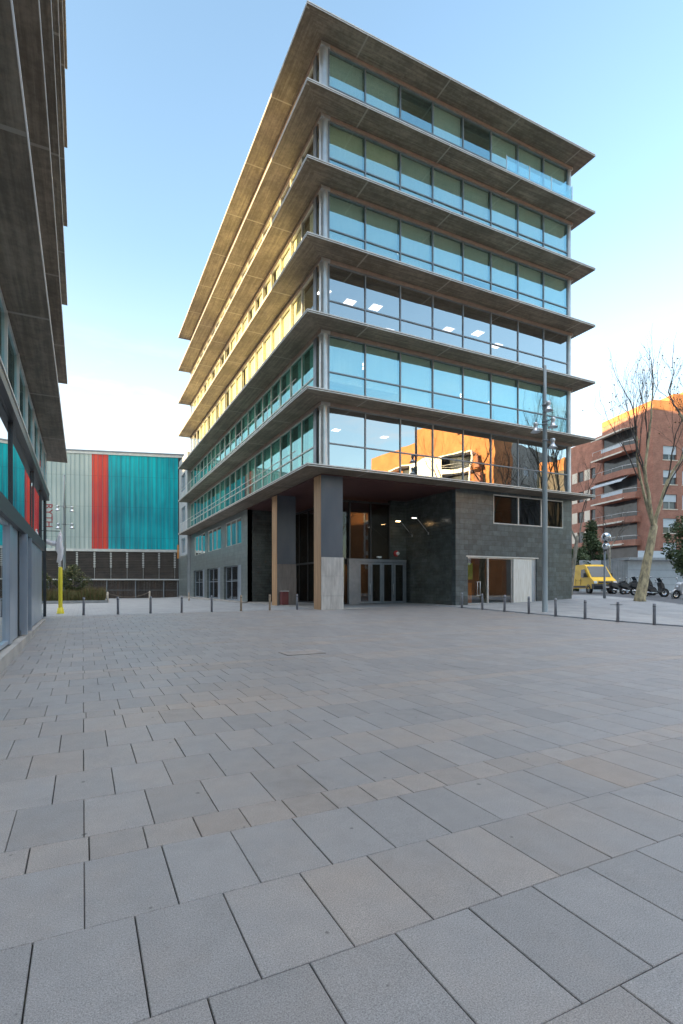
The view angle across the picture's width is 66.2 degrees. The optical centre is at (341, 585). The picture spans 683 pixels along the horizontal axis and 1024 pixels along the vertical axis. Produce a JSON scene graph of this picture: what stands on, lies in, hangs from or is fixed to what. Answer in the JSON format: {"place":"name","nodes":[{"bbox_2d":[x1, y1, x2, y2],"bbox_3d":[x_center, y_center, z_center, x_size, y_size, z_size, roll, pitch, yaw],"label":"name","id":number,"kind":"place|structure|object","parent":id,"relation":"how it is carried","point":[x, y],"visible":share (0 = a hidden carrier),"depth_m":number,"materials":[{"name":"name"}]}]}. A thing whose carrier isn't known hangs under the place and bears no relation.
{"place":"outdoors","nodes":[
{"label":"outdoors","id":0,"kind":"place"},
{"bbox_2d":[46,585,106,600],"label":"grass","id":1,"kind":"structure","parent":0,"point":[92,593],"depth_m":43.33,"materials":[{"name":"green plant"}]},
{"bbox_2d":[5,605,429,1023],"bbox_3d":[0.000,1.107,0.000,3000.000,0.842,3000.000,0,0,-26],"label":"ground","id":2,"kind":"structure","parent":0,"point":[89,860],"depth_m":2.65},
{"bbox_2d":[0,0,67,673],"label":"office building","id":3,"kind":"structure","parent":2,"relation":"on","point":[33,144],"depth_m":11.63,"materials":[{"name":"concrete"}]},
{"bbox_2d":[0,287,7,375],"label":"window","id":4,"kind":"structure","parent":3,"relation":"in","point":[3,311],"depth_m":10.51,"materials":[{"name":"glass"}]},
{"bbox_2d":[0,516,8,649],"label":"window","id":5,"kind":"structure","parent":3,"relation":"in","point":[4,525],"depth_m":10.66,"materials":[{"name":"glass"}]},
{"bbox_2d":[0,394,12,504],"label":"window","id":6,"kind":"structure","parent":3,"relation":"in","point":[6,424],"depth_m":10.88,"materials":[{"name":"glass"}]},
{"bbox_2d":[8,316,18,406],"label":"window","id":7,"kind":"structure","parent":3,"relation":"in","point":[13,355],"depth_m":12.01,"materials":[{"name":"glass"}]},
{"bbox_2d":[18,531,20,635],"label":"window","id":8,"kind":"structure","parent":3,"relation":"in","point":[19,534],"depth_m":12.70,"materials":[{"name":"grey glass"}]},
{"bbox_2d":[19,355,27,431],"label":"window","id":9,"kind":"structure","parent":3,"relation":"in","point":[23,387],"depth_m":14.06,"materials":[{"name":"glass"}]},
{"bbox_2d":[13,425,33,528],"bbox_3d":[-8.462,-2.630,13.944,0.075,1.940,5.500,0,0,-26],"label":"window","id":10,"kind":"structure","parent":3,"relation":"in","point":[23,477],"depth_m":13.81,"materials":[{"name":"teal glass"}]},
{"bbox_2d":[28,389,33,448],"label":"window","id":11,"kind":"structure","parent":3,"relation":"in","point":[30,406],"depth_m":15.95,"materials":[{"name":"glass"}]},
{"bbox_2d":[34,411,38,462],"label":"window","id":12,"kind":"structure","parent":3,"relation":"in","point":[36,427],"depth_m":18.01,"materials":[{"name":"glass"}]},
{"bbox_2d":[34,474,41,538],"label":"window","id":13,"kind":"structure","parent":3,"relation":"in","point":[37,490],"depth_m":18.44,"materials":[{"name":"red glass"}]},
{"bbox_2d":[42,492,45,618],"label":"window","id":14,"kind":"structure","parent":3,"relation":"in","point":[43,498],"depth_m":21.28,"materials":[{"name":"grey glass"}]},
{"bbox_2d":[46,449,183,597],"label":"sports hall","id":15,"kind":"structure","parent":2,"relation":"on","point":[122,538],"depth_m":61.71,"materials":[{"name":"teal metal"}]},
{"bbox_2d":[178,0,595,609],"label":"office building","id":16,"kind":"structure","parent":2,"relation":"on","point":[380,328],"depth_m":30.58,"materials":[{"name":"concrete"}]},
{"bbox_2d":[195,570,202,596],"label":"window","id":17,"kind":"structure","parent":16,"relation":"in","point":[198,574],"depth_m":54.84,"materials":[{"name":"glass"}]},
{"bbox_2d":[195,533,204,554],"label":"window","id":18,"kind":"structure","parent":16,"relation":"in","point":[200,539],"depth_m":53.67,"materials":[{"name":"glass"}]},
{"bbox_2d":[209,568,217,598],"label":"window","id":19,"kind":"structure","parent":16,"relation":"in","point":[213,573],"depth_m":48.92,"materials":[{"name":"glass"}]},
{"bbox_2d":[208,526,220,551],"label":"window","id":20,"kind":"structure","parent":16,"relation":"in","point":[214,535],"depth_m":47.97,"materials":[{"name":"glass"}]},
{"bbox_2d":[226,565,237,599],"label":"window","id":21,"kind":"structure","parent":16,"relation":"in","point":[232,571],"depth_m":42.85,"materials":[{"name":"glass"}]},
{"bbox_2d":[226,517,240,546],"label":"window","id":22,"kind":"structure","parent":16,"relation":"in","point":[233,528],"depth_m":41.93,"materials":[{"name":"glass"}]},
{"bbox_2d":[248,456,257,494],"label":"window","id":23,"kind":"structure","parent":16,"relation":"in","point":[252,484],"depth_m":37.55,"materials":[{"name":"glass"}]},
{"bbox_2d":[262,444,273,486],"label":"window","id":24,"kind":"structure","parent":16,"relation":"in","point":[268,452],"depth_m":34.51,"materials":[{"name":"glass"}]},
{"bbox_2d":[262,331,273,363],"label":"window","id":25,"kind":"structure","parent":16,"relation":"in","point":[268,343],"depth_m":34.51,"materials":[{"name":"glass"}]},
{"bbox_2d":[271,437,279,481],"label":"window","id":26,"kind":"structure","parent":16,"relation":"in","point":[276,470],"depth_m":32.90,"materials":[{"name":"glass"}]},
{"bbox_2d":[280,429,289,476],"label":"window","id":27,"kind":"structure","parent":16,"relation":"in","point":[282,465],"depth_m":31.14,"materials":[{"name":"glass"}]},
{"bbox_2d":[280,367,289,408],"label":"window","id":28,"kind":"structure","parent":16,"relation":"in","point":[288,370],"depth_m":31.29,"materials":[{"name":"glass"}]},
{"bbox_2d":[280,305,289,340],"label":"window","id":29,"kind":"structure","parent":16,"relation":"in","point":[287,318],"depth_m":31.41,"materials":[{"name":"glass"}]},
{"bbox_2d":[290,421,304,471],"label":"window","id":30,"kind":"structure","parent":16,"relation":"in","point":[292,459],"depth_m":29.55,"materials":[{"name":"glass"}]},
{"bbox_2d":[290,355,304,399],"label":"window","id":31,"kind":"structure","parent":16,"relation":"in","point":[292,396],"depth_m":29.55,"materials":[{"name":"glass"}]},
{"bbox_2d":[290,290,304,328],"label":"window","id":32,"kind":"structure","parent":16,"relation":"in","point":[297,306],"depth_m":29.83,"materials":[{"name":"glass"}]},
{"bbox_2d":[301,412,312,465],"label":"window","id":33,"kind":"structure","parent":16,"relation":"in","point":[310,450],"depth_m":28.12,"materials":[{"name":"glass"}]},
{"bbox_2d":[301,343,312,389],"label":"window","id":34,"kind":"structure","parent":16,"relation":"in","point":[310,381],"depth_m":28.00,"materials":[{"name":"glass"}]},
{"bbox_2d":[329,406,365,468],"bbox_3d":[0.280,-7.455,26.935,2.110,3.230,0.155,0,0,-26],"label":"window","id":35,"kind":"structure","parent":16,"relation":"in","point":[347,428],"depth_m":26.92,"materials":[{"name":"blue glass"}]},
{"bbox_2d":[329,335,365,395],"bbox_3d":[0.266,-11.055,26.964,2.110,3.230,0.220,0,0,-26],"label":"window","id":36,"kind":"structure","parent":16,"relation":"in","point":[347,358],"depth_m":26.92,"materials":[{"name":"blue glass"}]},
{"bbox_2d":[329,264,365,322],"bbox_3d":[0.280,-14.655,26.935,2.110,3.230,0.155,0,0,-26],"label":"window","id":37,"kind":"structure","parent":16,"relation":"in","point":[347,288],"depth_m":26.92,"materials":[{"name":"blue glass"}]},
{"bbox_2d":[329,192,365,249],"bbox_3d":[0.266,-18.255,26.964,2.110,3.230,0.220,0,0,-26],"label":"window","id":38,"kind":"structure","parent":16,"relation":"in","point":[347,217],"depth_m":26.92,"materials":[{"name":"blue glass"}]},
{"bbox_2d":[329,121,365,176],"bbox_3d":[0.266,-21.855,26.964,2.110,3.230,0.220,0,0,-26],"label":"window","id":39,"kind":"structure","parent":16,"relation":"in","point":[347,147],"depth_m":26.92,"materials":[{"name":"blue glass"}]},
{"bbox_2d":[329,49,365,103],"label":"window","id":40,"kind":"structure","parent":16,"relation":"in","point":[346,76],"depth_m":26.92,"materials":[{"name":"blue glass"}]},
{"bbox_2d":[359,562,370,603],"bbox_3d":[1.458,-0.200,32.891,0.820,2.600,0.160,0,0,-26],"label":"door","id":41,"kind":"structure","parent":16,"relation":"in","point":[364,567],"depth_m":32.93,"materials":[{"name":"glass"}]},
{"bbox_2d":[370,562,381,602],"bbox_3d":[2.198,-0.200,33.312,0.840,2.600,0.060,0,0,-26],"label":"door","id":42,"kind":"structure","parent":16,"relation":"in","point":[375,567],"depth_m":33.30,"materials":[{"name":"glass"}]},
{"bbox_2d":[366,412,400,472],"bbox_3d":[2.194,-7.455,27.881,2.160,3.230,0.155,0,0,-26],"label":"window","id":43,"kind":"structure","parent":16,"relation":"in","point":[383,433],"depth_m":27.87,"materials":[{"name":"blue glass"}]},
{"bbox_2d":[366,344,400,401],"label":"window","id":44,"kind":"structure","parent":16,"relation":"in","point":[383,365],"depth_m":27.87,"materials":[{"name":"blue glass"}]},
{"bbox_2d":[366,275,400,331],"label":"window","id":45,"kind":"structure","parent":16,"relation":"in","point":[383,297],"depth_m":27.87,"materials":[{"name":"blue glass"}]},
{"bbox_2d":[366,206,400,260],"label":"window","id":46,"kind":"structure","parent":16,"relation":"in","point":[383,230],"depth_m":27.87,"materials":[{"name":"blue glass"}]},
{"bbox_2d":[366,137,400,190],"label":"window","id":47,"kind":"structure","parent":16,"relation":"in","point":[383,162],"depth_m":27.87,"materials":[{"name":"blue glass"}]},
{"bbox_2d":[366,68,400,119],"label":"window","id":48,"kind":"structure","parent":16,"relation":"in","point":[383,94],"depth_m":27.87,"materials":[{"name":"glass"}]},
{"bbox_2d":[382,563,393,602],"bbox_3d":[2.991,-0.200,33.648,0.840,2.600,0.160,0,0,-26],"label":"door","id":49,"kind":"structure","parent":16,"relation":"in","point":[387,568],"depth_m":33.68,"materials":[{"name":"grey metal"}]},
{"bbox_2d":[393,563,404,602],"bbox_3d":[3.740,-0.200,34.074,0.840,2.600,0.060,0,0,-26],"label":"door","id":50,"kind":"structure","parent":16,"relation":"in","point":[398,568],"depth_m":34.08,"materials":[{"name":"grey metal"}]},
{"bbox_2d":[401,418,432,476],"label":"window","id":51,"kind":"structure","parent":16,"relation":"in","point":[416,436],"depth_m":28.81,"materials":[{"name":"glass"}]},
{"bbox_2d":[401,352,432,407],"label":"window","id":52,"kind":"structure","parent":16,"relation":"in","point":[416,371],"depth_m":28.81,"materials":[{"name":"blue glass"}]},
{"bbox_2d":[401,285,432,339],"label":"window","id":53,"kind":"structure","parent":16,"relation":"in","point":[416,305],"depth_m":28.81,"materials":[{"name":"blue glass"}]},
{"bbox_2d":[401,219,432,271],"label":"window","id":54,"kind":"structure","parent":16,"relation":"in","point":[416,240],"depth_m":28.81,"materials":[{"name":"blue glass"}]},
{"bbox_2d":[401,152,432,202],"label":"window","id":55,"kind":"structure","parent":16,"relation":"in","point":[416,174],"depth_m":28.81,"materials":[{"name":"blue glass"}]},
{"bbox_2d":[401,85,432,134],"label":"window","id":56,"kind":"structure","parent":16,"relation":"in","point":[416,109],"depth_m":28.81,"materials":[{"name":"glass"}]},
{"bbox_2d":[433,424,462,479],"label":"window","id":57,"kind":"structure","parent":16,"relation":"in","point":[447,440],"depth_m":29.75,"materials":[{"name":"clear glass"}]},
{"bbox_2d":[433,359,462,413],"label":"window","id":58,"kind":"structure","parent":16,"relation":"in","point":[447,377],"depth_m":29.75,"materials":[{"name":"blue glass"}]},
{"bbox_2d":[433,295,462,347],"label":"window","id":59,"kind":"structure","parent":16,"relation":"in","point":[447,314],"depth_m":29.75,"materials":[{"name":"blue glass"}]},
{"bbox_2d":[433,230,462,280],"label":"window","id":60,"kind":"structure","parent":16,"relation":"in","point":[447,250],"depth_m":29.75,"materials":[{"name":"blue glass"}]},
{"bbox_2d":[433,166,462,214],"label":"window","id":61,"kind":"structure","parent":16,"relation":"in","point":[447,187],"depth_m":29.74,"materials":[{"name":"blue glass"}]},
{"bbox_2d":[433,101,462,148],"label":"window","id":62,"kind":"structure","parent":16,"relation":"in","point":[447,124],"depth_m":29.75,"materials":[{"name":"blue glass"}]},
{"bbox_2d":[463,429,490,482],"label":"window","id":63,"kind":"structure","parent":16,"relation":"in","point":[476,444],"depth_m":30.68,"materials":[{"name":"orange glass"}]},
{"bbox_2d":[463,366,490,418],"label":"window","id":64,"kind":"structure","parent":16,"relation":"in","point":[476,383],"depth_m":30.68,"materials":[{"name":"blue glass"}]},
{"bbox_2d":[463,304,490,354],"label":"window","id":65,"kind":"structure","parent":16,"relation":"in","point":[476,321],"depth_m":30.68,"materials":[{"name":"blue glass"}]},
{"bbox_2d":[463,241,490,290],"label":"window","id":66,"kind":"structure","parent":16,"relation":"in","point":[476,260],"depth_m":30.68,"materials":[{"name":"blue glass"}]},
{"bbox_2d":[463,179,490,225],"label":"window","id":67,"kind":"structure","parent":16,"relation":"in","point":[476,198],"depth_m":30.69,"materials":[{"name":"blue glass"}]},
{"bbox_2d":[463,116,490,161],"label":"window","id":68,"kind":"structure","parent":16,"relation":"in","point":[476,137],"depth_m":30.68,"materials":[{"name":"blue glass"}]},
{"bbox_2d":[491,433,517,485],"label":"window","id":69,"kind":"structure","parent":16,"relation":"in","point":[504,449],"depth_m":31.64,"materials":[{"name":"grey glass"}]},
{"bbox_2d":[491,373,517,423],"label":"window","id":70,"kind":"structure","parent":16,"relation":"in","point":[504,389],"depth_m":31.64,"materials":[{"name":"blue glass"}]},
{"bbox_2d":[491,312,517,361],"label":"window","id":71,"kind":"structure","parent":16,"relation":"in","point":[504,330],"depth_m":31.63,"materials":[{"name":"blue glass"}]},
{"bbox_2d":[491,252,517,298],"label":"window","id":72,"kind":"structure","parent":16,"relation":"in","point":[504,270],"depth_m":31.64,"materials":[{"name":"blue glass"}]},
{"bbox_2d":[491,191,517,236],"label":"window","id":73,"kind":"structure","parent":16,"relation":"in","point":[504,211],"depth_m":31.63,"materials":[{"name":"blue glass"}]},
{"bbox_2d":[491,130,517,168],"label":"window","id":74,"kind":"structure","parent":16,"relation":"in","point":[501,146],"depth_m":31.53,"materials":[{"name":"green glass"}]},
{"bbox_2d":[493,494,562,527],"bbox_3d":[11.642,-4.600,32.575,5.840,1.760,0.150,0,0,-26],"label":"window","id":75,"kind":"structure","parent":16,"relation":"in","point":[508,510],"depth_m":32.39,"materials":[{"name":"glass"}]},
{"bbox_2d":[518,438,542,488],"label":"window","id":76,"kind":"structure","parent":16,"relation":"in","point":[529,451],"depth_m":32.55,"materials":[{"name":"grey glass"}]},
{"bbox_2d":[518,379,542,427],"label":"window","id":77,"kind":"structure","parent":16,"relation":"in","point":[530,394],"depth_m":32.55,"materials":[{"name":"blue glass"}]},
{"bbox_2d":[518,320,543,367],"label":"window","id":78,"kind":"structure","parent":16,"relation":"in","point":[530,337],"depth_m":32.58,"materials":[{"name":"blue glass"}]},
{"bbox_2d":[518,261,543,307],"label":"window","id":79,"kind":"structure","parent":16,"relation":"in","point":[530,279],"depth_m":32.58,"materials":[{"name":"blue glass"}]},
{"bbox_2d":[518,203,543,246],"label":"window","id":80,"kind":"structure","parent":16,"relation":"in","point":[530,221],"depth_m":32.58,"materials":[{"name":"blue glass"}]},
{"bbox_2d":[518,144,543,172],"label":"window","id":81,"kind":"structure","parent":16,"relation":"in","point":[526,156],"depth_m":32.58,"materials":[{"name":"green glass"}]},
{"bbox_2d":[544,328,567,373],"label":"window","id":82,"kind":"structure","parent":16,"relation":"in","point":[555,343],"depth_m":33.55,"materials":[{"name":"blue glass"}]},
{"bbox_2d":[544,271,567,315],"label":"window","id":83,"kind":"structure","parent":16,"relation":"in","point":[555,287],"depth_m":33.55,"materials":[{"name":"blue glass"}]},
{"bbox_2d":[544,214,567,256],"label":"window","id":84,"kind":"structure","parent":16,"relation":"in","point":[555,231],"depth_m":33.55,"materials":[{"name":"blue glass"}]},
{"bbox_2d":[544,157,567,184],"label":"window","id":85,"kind":"structure","parent":16,"relation":"in","point":[558,172],"depth_m":33.55,"materials":[{"name":"green glass"}]},
{"bbox_2d":[547,443,567,491],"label":"window","id":86,"kind":"structure","parent":16,"relation":"in","point":[557,459],"depth_m":33.63,"materials":[{"name":"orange glass"}]},
{"bbox_2d":[547,386,567,432],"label":"window","id":87,"kind":"structure","parent":16,"relation":"in","point":[558,398],"depth_m":33.66,"materials":[{"name":"blue glass"}]},
{"bbox_2d":[571,393,682,559],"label":"apartment building","id":88,"kind":"structure","parent":2,"relation":"on","point":[615,487],"depth_m":66.87,"materials":[{"name":"brick"}]},
{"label":"plant bed","id":89,"kind":"structure","parent":2,"relation":"on","visible":0},
{"bbox_2d":[55,475,74,590],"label":"lamp post","id":90,"kind":"object","parent":89,"relation":"on","point":[64,530],"visible":0.92,"depth_m":46.78,"materials":[{"name":"metal"}]},
{"bbox_2d":[52,564,92,592],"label":"shrub","id":91,"kind":"object","parent":89,"relation":"on","point":[70,572],"visible":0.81,"depth_m":44.74,"materials":[{"name":"green plant"}]},
{"bbox_2d":[45,595,581,616],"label":"pavement","id":92,"kind":"structure","parent":0,"point":[141,605],"depth_m":31.96,"materials":[{"name":"grey concrete"}]},
{"bbox_2d":[46,530,63,613],"bbox_3d":[-13.649,-0.660,24.309,1.430,3.940,0.351,0,0,-26],"label":"sail pole","id":93,"kind":"object","parent":92,"relation":"on","point":[60,609],"visible":0.91,"depth_m":24.48,"materials":[{"name":"metal"}]},
{"bbox_2d":[46,532,63,562],"bbox_3d":[-13.740,-1.804,24.150,1.655,1.452,0.231,0,0,-32],"label":"shade sail","id":94,"kind":"object","parent":93,"relation":"attached to","point":[58,545],"visible":0.59,"depth_m":24.43,"materials":[{"name":"white fabric"}]},
{"bbox_2d":[179,451,190,595],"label":"stair block","id":95,"kind":"structure","parent":92,"relation":"on","point":[184,554],"depth_m":59.62,"materials":[{"name":"concrete"}]},
{"bbox_2d":[0,605,682,1023],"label":"paving","id":96,"kind":"structure","parent":0,"point":[422,815],"depth_m":3.37,"materials":[{"name":"grey stone"}]},
{"bbox_2d":[58,0,682,454],"label":"sky","id":97,"kind":"structure","parent":0,"point":[167,100],"materials":[{"name":"blue"}]},
{"bbox_2d":[430,596,682,624],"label":"side pavement","id":98,"kind":"structure","parent":0,"point":[568,609],"depth_m":26.28,"materials":[{"name":"grey concrete"}]},
{"bbox_2d":[530,365,557,611],"bbox_3d":[9.851,-4.700,25.357,1.294,12.120,0.742,0,0,3],"label":"lamp post","id":99,"kind":"object","parent":98,"relation":"on","point":[546,409],"visible":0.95,"depth_m":25.44,"materials":[{"name":"metal"}]},
{"bbox_2d":[580,324,682,601],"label":"bare tree","id":100,"kind":"object","parent":98,"relation":"on","point":[642,587],"visible":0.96,"depth_m":31.85,"materials":[{"name":"brown plant"}]},
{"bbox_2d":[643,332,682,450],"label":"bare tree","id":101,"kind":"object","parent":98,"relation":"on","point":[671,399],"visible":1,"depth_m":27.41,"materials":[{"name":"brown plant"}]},
{"bbox_2d":[506,595,682,618],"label":"sidewalk","id":102,"kind":"structure","parent":0,"point":[668,610],"depth_m":29.41,"materials":[{"name":"grey concrete"}]},
{"bbox_2d":[438,605,682,626],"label":"kerb","id":103,"kind":"structure","parent":102,"relation":"on","point":[570,616],"depth_m":22.61,"materials":[{"name":"grey concrete"}]},
{"bbox_2d":[571,449,603,594],"bbox_3d":[17.160,-4.856,38.941,4.508,11.261,2.821,0,0,28],"label":"bare tree","id":104,"kind":"object","parent":102,"relation":"on","point":[576,538],"visible":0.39,"depth_m":38.65,"materials":[{"name":"brown plant"}]},
{"bbox_2d":[601,533,610,597],"bbox_3d":[17.057,-1.300,33.762,0.560,4.280,0.560,0,0,-26],"label":"globe lamp","id":105,"kind":"object","parent":102,"relation":"on","point":[605,537],"visible":0.99,"depth_m":33.78,"materials":[{"name":"grey metal"}]},
{"bbox_2d":[573,592,682,603],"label":"road","id":106,"kind":"structure","parent":0,"point":[668,598],"depth_m":35.97,"materials":[{"name":"grey asphalt"}]},
{"bbox_2d":[573,565,616,593],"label":"delivery van","id":107,"kind":"object","parent":106,"relation":"on","point":[589,578],"visible":0.62,"depth_m":46.07,"materials":[{"name":"yellow metal"}]},
{"bbox_2d":[646,578,668,596],"bbox_3d":[21.841,0.114,36.569,2.056,1.339,0.860,0,-6,-4],"label":"scooter","id":108,"kind":"object","parent":106,"relation":"on","point":[662,591],"visible":0.66,"depth_m":36.47,"materials":[{"name":"black metal"}]},
{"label":"far sidewalk","id":109,"kind":"structure","parent":0,"visible":0},
{"bbox_2d":[577,520,608,561],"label":"conifer","id":110,"kind":"object","parent":109,"relation":"on","point":[592,544],"visible":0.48,"depth_m":59.58,"materials":[{"name":"green plant"}]},
{"bbox_2d":[590,505,636,572],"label":"bare tree","id":111,"kind":"object","parent":109,"relation":"on","point":[603,521],"visible":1,"depth_m":52.01,"materials":[{"name":"brown plant"}]},
{"bbox_2d":[579,551,682,590],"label":"garage wall","id":112,"kind":"structure","parent":109,"relation":"on","point":[622,569],"depth_m":56.47,"materials":[{"name":"stone"}]},
{"bbox_2d":[660,515,682,576],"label":"leafy tree","id":113,"kind":"object","parent":109,"relation":"on","point":[678,555],"visible":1,"depth_m":46.99,"materials":[{"name":"green plant"}]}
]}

